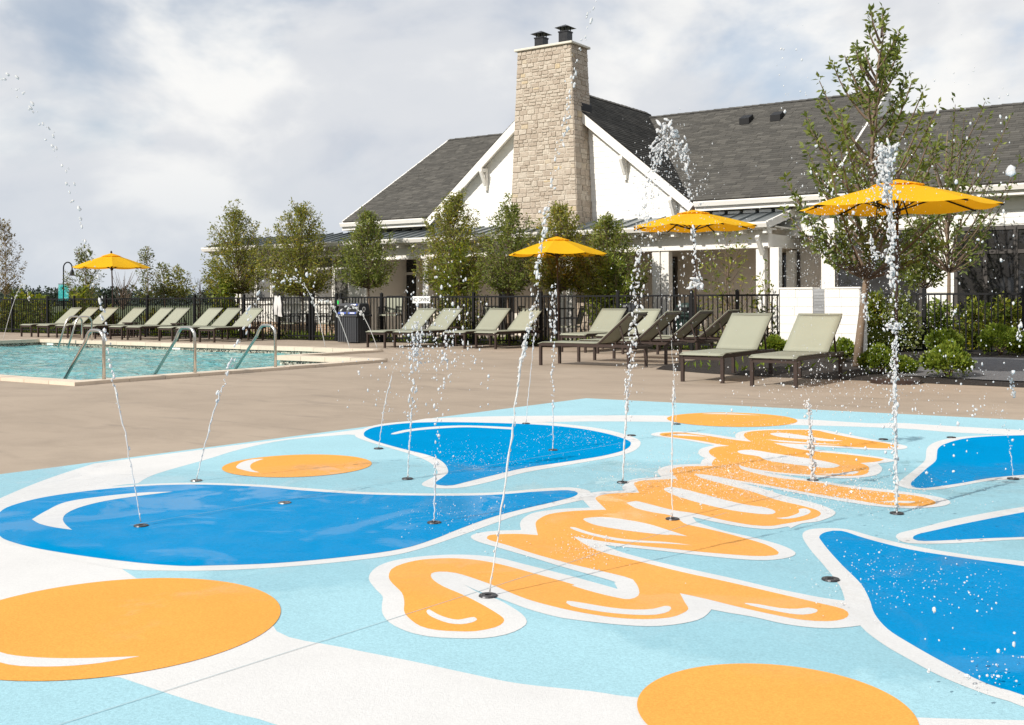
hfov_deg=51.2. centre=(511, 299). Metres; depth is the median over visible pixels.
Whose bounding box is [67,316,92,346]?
pool handrail
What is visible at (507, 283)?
ornamental tree
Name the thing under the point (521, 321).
sun lounger
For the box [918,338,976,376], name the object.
round shrub
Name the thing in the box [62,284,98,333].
broadleaf shrub
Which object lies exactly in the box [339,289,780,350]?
fence
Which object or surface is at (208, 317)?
sun lounger
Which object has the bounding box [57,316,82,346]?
pool handrail
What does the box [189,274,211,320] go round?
bare tree
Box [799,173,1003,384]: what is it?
patio umbrella
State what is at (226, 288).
broadleaf shrub
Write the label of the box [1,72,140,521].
water jet
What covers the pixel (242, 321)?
sun lounger
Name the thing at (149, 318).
broadleaf shrub
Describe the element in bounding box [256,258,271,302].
window
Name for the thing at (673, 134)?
water jet
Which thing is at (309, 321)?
fence
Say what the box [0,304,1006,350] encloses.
ground
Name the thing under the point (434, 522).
jet nozzle
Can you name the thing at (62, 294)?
street lamp
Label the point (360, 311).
water jet
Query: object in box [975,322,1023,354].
round shrub
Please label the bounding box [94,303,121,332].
broadleaf shrub
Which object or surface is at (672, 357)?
water jet
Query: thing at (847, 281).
window
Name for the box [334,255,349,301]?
window
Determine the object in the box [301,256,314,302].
window
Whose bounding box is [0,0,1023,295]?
sky
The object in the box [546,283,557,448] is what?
water jet
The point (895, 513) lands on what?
jet nozzle
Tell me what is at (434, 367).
water jet
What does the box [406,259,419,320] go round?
window
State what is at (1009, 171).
water spray
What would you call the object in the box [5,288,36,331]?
broadleaf shrub
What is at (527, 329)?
water jet
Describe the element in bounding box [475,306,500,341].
patio chair
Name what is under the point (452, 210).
ornamental tree
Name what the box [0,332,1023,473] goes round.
pool deck
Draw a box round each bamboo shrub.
[420,235,487,342]
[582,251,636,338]
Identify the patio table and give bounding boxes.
[289,313,328,333]
[530,308,574,343]
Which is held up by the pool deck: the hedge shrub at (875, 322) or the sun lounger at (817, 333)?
the sun lounger at (817, 333)
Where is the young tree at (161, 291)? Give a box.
[150,262,177,307]
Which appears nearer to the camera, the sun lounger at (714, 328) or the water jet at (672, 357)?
the water jet at (672, 357)
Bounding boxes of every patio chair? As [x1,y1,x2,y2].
[280,310,299,337]
[315,306,338,330]
[378,298,403,341]
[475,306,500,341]
[518,306,545,339]
[561,306,585,339]
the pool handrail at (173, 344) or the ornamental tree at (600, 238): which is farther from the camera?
the ornamental tree at (600, 238)
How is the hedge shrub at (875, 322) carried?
on the planting bed at (830, 371)
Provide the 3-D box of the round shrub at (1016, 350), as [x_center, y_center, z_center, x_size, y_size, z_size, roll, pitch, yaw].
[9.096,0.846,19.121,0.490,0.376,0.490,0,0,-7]
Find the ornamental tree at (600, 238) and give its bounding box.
[565,211,653,307]
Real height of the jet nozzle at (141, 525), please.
0.007 m
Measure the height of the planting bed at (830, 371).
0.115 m
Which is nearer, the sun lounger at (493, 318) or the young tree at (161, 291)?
the sun lounger at (493, 318)
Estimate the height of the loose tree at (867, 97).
5.619 m
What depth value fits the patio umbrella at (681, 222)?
20.73 m
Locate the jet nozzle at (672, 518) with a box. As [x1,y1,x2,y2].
[665,517,679,520]
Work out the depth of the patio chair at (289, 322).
32.18 m
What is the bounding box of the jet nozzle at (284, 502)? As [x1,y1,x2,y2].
[278,501,290,503]
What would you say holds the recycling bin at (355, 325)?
on the pool deck
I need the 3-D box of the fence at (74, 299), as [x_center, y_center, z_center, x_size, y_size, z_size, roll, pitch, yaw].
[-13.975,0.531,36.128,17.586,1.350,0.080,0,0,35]
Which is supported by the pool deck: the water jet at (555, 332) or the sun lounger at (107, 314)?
the sun lounger at (107, 314)
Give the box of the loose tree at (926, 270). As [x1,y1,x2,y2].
[898,214,946,324]
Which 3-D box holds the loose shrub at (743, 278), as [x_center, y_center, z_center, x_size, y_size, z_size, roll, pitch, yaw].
[4.885,-0.230,24.052,1.840,2.774,1.645,0,0,-13]
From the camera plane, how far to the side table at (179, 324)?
32.06 m
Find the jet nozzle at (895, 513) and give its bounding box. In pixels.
[890,511,903,514]
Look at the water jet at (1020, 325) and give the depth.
6.73 m
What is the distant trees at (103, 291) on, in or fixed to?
on the ground at (189, 314)
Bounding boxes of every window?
[242,258,255,302]
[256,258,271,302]
[272,258,286,302]
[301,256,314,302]
[315,256,333,302]
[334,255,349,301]
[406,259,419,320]
[835,230,923,339]
[954,225,1023,340]
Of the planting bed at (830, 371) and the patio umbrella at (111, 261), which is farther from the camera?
the patio umbrella at (111, 261)
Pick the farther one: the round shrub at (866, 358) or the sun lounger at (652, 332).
the sun lounger at (652, 332)
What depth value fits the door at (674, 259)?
29.42 m
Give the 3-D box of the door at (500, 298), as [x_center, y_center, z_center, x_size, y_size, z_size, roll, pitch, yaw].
[-0.166,0.026,32.646,0.523,2.150,0.057,0,0,35]
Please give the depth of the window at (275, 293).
35.67 m
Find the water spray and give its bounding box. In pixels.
[337,25,1023,703]
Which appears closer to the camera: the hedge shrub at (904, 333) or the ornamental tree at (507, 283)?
the hedge shrub at (904, 333)
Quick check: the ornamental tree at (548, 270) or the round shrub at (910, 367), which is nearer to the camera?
the round shrub at (910, 367)
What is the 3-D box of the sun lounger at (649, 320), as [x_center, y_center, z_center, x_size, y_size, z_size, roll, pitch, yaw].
[2.549,0.676,23.054,0.640,0.928,1.928,0,0,33]
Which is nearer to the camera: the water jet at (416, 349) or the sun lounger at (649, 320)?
the water jet at (416, 349)
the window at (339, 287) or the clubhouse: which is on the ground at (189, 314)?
the clubhouse
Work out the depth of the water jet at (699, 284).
5.54 m
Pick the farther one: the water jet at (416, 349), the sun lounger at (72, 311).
the sun lounger at (72, 311)
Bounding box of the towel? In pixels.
[274,295,283,316]
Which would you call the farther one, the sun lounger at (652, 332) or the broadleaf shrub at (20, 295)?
the broadleaf shrub at (20, 295)
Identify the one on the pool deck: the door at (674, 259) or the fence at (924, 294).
the fence at (924, 294)
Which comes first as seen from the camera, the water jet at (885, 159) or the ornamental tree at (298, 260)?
the water jet at (885, 159)
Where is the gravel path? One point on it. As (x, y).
(993, 368)
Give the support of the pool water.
in the pool basin
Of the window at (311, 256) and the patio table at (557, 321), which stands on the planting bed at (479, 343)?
the patio table at (557, 321)
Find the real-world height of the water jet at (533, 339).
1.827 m
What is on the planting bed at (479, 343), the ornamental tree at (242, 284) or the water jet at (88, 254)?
the ornamental tree at (242, 284)
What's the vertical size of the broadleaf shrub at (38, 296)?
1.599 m
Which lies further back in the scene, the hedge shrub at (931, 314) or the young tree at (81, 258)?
the young tree at (81, 258)
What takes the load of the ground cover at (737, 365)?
on the planting bed at (830, 371)
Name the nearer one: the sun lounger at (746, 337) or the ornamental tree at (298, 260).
the sun lounger at (746, 337)
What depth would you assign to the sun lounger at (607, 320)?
24.12 m
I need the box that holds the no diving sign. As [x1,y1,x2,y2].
[412,296,430,302]
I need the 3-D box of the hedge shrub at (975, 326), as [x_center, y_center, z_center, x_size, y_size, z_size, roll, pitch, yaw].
[9.057,0.479,20.959,0.970,1.183,1.010,0,0,4]
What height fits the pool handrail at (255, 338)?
1.120 m
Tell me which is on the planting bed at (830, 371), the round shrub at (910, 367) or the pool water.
the round shrub at (910, 367)
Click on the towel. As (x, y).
(277, 301)
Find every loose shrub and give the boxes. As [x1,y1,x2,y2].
[688,231,773,342]
[753,279,779,342]
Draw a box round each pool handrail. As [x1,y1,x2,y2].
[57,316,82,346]
[63,329,105,378]
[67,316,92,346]
[153,326,196,374]
[234,324,276,368]
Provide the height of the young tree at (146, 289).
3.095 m
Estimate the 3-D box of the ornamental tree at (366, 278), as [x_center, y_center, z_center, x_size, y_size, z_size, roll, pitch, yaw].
[-4.177,-0.762,30.666,2.041,3.862,1.976,0,0,35]
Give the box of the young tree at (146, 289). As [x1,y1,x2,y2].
[130,246,163,302]
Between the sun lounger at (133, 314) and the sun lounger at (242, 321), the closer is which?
the sun lounger at (242, 321)
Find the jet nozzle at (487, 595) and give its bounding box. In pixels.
[479,592,497,597]
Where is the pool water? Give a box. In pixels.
[0,345,289,379]
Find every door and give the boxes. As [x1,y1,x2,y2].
[499,265,513,334]
[672,257,677,332]
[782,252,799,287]
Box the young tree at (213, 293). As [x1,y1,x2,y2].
[201,259,222,331]
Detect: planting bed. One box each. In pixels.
[0,331,761,349]
[657,349,1023,386]
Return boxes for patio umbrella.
[72,251,150,335]
[508,233,607,347]
[634,206,756,356]
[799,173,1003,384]
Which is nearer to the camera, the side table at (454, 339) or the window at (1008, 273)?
the window at (1008, 273)
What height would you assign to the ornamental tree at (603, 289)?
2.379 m
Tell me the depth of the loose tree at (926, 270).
22.61 m
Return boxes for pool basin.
[0,339,387,385]
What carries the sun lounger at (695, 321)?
on the pool deck
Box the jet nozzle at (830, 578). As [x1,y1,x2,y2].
[821,576,839,581]
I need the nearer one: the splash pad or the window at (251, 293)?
the splash pad
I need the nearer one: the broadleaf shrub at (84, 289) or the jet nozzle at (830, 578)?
the jet nozzle at (830, 578)
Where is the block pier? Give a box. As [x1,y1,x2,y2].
[778,287,866,352]
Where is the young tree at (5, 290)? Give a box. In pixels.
[0,218,26,296]
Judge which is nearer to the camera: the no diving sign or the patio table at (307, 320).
the no diving sign
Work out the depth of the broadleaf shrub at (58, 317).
38.18 m
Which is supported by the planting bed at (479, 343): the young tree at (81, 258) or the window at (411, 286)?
the young tree at (81, 258)
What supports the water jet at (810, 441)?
on the jet nozzle
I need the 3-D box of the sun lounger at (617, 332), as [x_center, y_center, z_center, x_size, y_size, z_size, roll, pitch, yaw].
[1.411,0.680,18.296,1.928,0.928,0.640,0,0,36]
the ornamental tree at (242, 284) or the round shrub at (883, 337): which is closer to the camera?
the round shrub at (883, 337)
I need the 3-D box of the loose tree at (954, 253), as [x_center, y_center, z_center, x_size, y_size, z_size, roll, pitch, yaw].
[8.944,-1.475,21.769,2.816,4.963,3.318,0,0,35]
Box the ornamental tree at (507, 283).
[475,192,541,328]
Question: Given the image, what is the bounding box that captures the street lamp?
[58,262,74,309]
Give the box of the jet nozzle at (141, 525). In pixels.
[133,523,148,526]
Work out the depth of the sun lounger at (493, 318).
26.16 m
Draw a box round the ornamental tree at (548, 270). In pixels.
[523,200,596,316]
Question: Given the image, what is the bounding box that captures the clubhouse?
[201,24,1023,348]
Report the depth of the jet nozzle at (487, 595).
4.11 m
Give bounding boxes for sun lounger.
[20,307,81,336]
[36,308,98,336]
[55,308,118,337]
[83,308,145,338]
[109,308,172,339]
[126,308,191,339]
[158,308,222,340]
[176,308,241,341]
[198,308,265,342]
[366,308,436,347]
[393,308,462,347]
[444,308,510,348]
[474,308,545,348]
[538,312,652,368]
[560,308,626,352]
[577,311,686,364]
[596,309,662,353]
[612,310,717,358]
[656,310,739,354]
[679,313,774,382]
[749,313,843,387]
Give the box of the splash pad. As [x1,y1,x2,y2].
[0,398,1023,724]
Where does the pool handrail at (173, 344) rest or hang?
on the pool deck
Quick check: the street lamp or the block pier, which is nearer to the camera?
the block pier
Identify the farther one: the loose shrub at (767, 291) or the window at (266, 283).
the window at (266, 283)
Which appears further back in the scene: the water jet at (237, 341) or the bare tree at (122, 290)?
the bare tree at (122, 290)
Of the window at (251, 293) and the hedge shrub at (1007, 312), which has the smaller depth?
the hedge shrub at (1007, 312)
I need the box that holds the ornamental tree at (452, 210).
[407,187,497,301]
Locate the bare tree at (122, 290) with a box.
[113,270,138,309]
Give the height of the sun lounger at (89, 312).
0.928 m
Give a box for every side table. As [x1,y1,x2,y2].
[122,322,138,337]
[170,323,187,338]
[446,326,464,345]
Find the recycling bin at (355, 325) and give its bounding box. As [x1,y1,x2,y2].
[335,303,371,341]
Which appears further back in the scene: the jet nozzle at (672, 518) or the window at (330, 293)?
the window at (330, 293)
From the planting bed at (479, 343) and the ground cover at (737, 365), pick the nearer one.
the ground cover at (737, 365)
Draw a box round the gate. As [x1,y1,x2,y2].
[311,293,342,340]
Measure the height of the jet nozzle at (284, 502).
0.007 m
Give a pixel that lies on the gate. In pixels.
(337, 302)
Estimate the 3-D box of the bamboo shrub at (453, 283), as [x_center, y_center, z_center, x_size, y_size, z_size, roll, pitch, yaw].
[-1.518,-0.219,28.305,1.784,2.964,1.819,0,0,6]
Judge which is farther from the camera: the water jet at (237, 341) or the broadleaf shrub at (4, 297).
the broadleaf shrub at (4, 297)
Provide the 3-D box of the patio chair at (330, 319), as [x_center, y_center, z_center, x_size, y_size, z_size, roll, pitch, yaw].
[-5.460,0.675,31.598,0.600,0.957,0.545,0,0,6]
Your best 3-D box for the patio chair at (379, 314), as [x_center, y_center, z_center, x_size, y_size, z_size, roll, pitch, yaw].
[-3.281,0.526,29.046,0.545,1.236,0.600,0,0,15]
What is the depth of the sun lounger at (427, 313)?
26.73 m
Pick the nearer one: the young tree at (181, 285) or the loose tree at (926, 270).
the loose tree at (926, 270)
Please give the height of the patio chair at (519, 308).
0.957 m
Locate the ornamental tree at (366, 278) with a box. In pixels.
[330,206,399,308]
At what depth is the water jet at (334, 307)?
24.23 m
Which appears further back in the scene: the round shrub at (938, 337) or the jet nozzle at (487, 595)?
the round shrub at (938, 337)
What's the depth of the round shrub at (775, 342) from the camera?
20.03 m
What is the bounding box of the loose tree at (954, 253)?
[875,92,1023,327]
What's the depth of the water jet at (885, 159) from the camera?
5.66 m
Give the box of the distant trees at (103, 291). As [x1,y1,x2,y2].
[0,285,233,306]
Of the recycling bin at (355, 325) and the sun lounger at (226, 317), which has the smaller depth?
the recycling bin at (355, 325)
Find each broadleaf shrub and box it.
[0,296,18,331]
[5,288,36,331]
[24,293,56,332]
[49,309,69,332]
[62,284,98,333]
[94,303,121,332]
[140,307,166,335]
[209,269,241,334]
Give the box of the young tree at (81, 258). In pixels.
[61,244,106,303]
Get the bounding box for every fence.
[0,293,280,339]
[279,294,311,339]
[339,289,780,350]
[869,287,1023,352]
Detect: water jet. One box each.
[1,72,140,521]
[3,284,29,338]
[196,264,314,479]
[290,278,324,344]
[317,299,349,347]
[340,304,377,348]
[378,280,423,446]
[391,313,437,477]
[407,261,494,520]
[489,1,595,591]
[525,226,547,421]
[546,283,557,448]
[588,174,775,517]
[597,108,719,480]
[651,217,676,423]
[725,2,1023,512]
[750,153,923,479]
[989,88,1023,476]
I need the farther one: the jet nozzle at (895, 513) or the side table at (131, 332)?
the side table at (131, 332)
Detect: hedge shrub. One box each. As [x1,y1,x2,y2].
[867,288,894,347]
[879,285,924,351]
[919,297,956,348]
[949,295,1002,349]
[986,290,1021,349]
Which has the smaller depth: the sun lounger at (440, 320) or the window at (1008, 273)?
the window at (1008, 273)
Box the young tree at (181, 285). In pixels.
[160,263,197,301]
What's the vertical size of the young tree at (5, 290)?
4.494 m
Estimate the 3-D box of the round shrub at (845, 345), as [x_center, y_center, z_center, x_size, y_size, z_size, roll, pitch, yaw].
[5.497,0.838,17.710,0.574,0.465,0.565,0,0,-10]
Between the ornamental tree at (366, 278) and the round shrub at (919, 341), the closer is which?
the round shrub at (919, 341)
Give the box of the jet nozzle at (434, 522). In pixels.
[427,520,440,523]
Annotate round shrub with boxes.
[761,333,786,351]
[829,336,854,361]
[856,342,902,373]
[867,328,893,349]
[889,354,920,372]
[898,330,921,347]
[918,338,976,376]
[924,327,964,348]
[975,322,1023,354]
[1006,338,1023,354]
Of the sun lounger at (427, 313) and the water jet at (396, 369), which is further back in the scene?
the sun lounger at (427, 313)
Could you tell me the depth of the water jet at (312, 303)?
25.05 m
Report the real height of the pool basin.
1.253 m
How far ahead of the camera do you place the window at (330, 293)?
34.40 m
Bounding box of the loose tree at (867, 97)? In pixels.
[777,2,969,366]
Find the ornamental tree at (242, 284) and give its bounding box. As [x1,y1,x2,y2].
[199,199,278,329]
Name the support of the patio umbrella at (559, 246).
on the pool deck
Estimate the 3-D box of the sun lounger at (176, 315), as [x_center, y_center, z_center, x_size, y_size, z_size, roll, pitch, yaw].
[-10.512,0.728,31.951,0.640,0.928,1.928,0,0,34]
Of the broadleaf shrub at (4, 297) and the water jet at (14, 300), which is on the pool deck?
the water jet at (14, 300)
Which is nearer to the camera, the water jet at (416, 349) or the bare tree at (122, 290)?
the water jet at (416, 349)
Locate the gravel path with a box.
[885,357,1023,380]
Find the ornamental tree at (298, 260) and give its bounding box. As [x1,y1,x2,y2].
[251,197,347,332]
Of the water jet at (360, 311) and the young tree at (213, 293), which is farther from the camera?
the young tree at (213, 293)
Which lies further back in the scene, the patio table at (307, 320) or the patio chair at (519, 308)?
the patio table at (307, 320)
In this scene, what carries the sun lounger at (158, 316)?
on the pool deck
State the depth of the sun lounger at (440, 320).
26.45 m
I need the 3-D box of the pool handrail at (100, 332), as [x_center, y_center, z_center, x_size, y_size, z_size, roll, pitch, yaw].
[-6.237,0.980,15.366,1.350,1.120,0.110,0,0,35]
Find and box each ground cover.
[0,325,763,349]
[685,345,916,373]
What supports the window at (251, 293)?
in the clubhouse

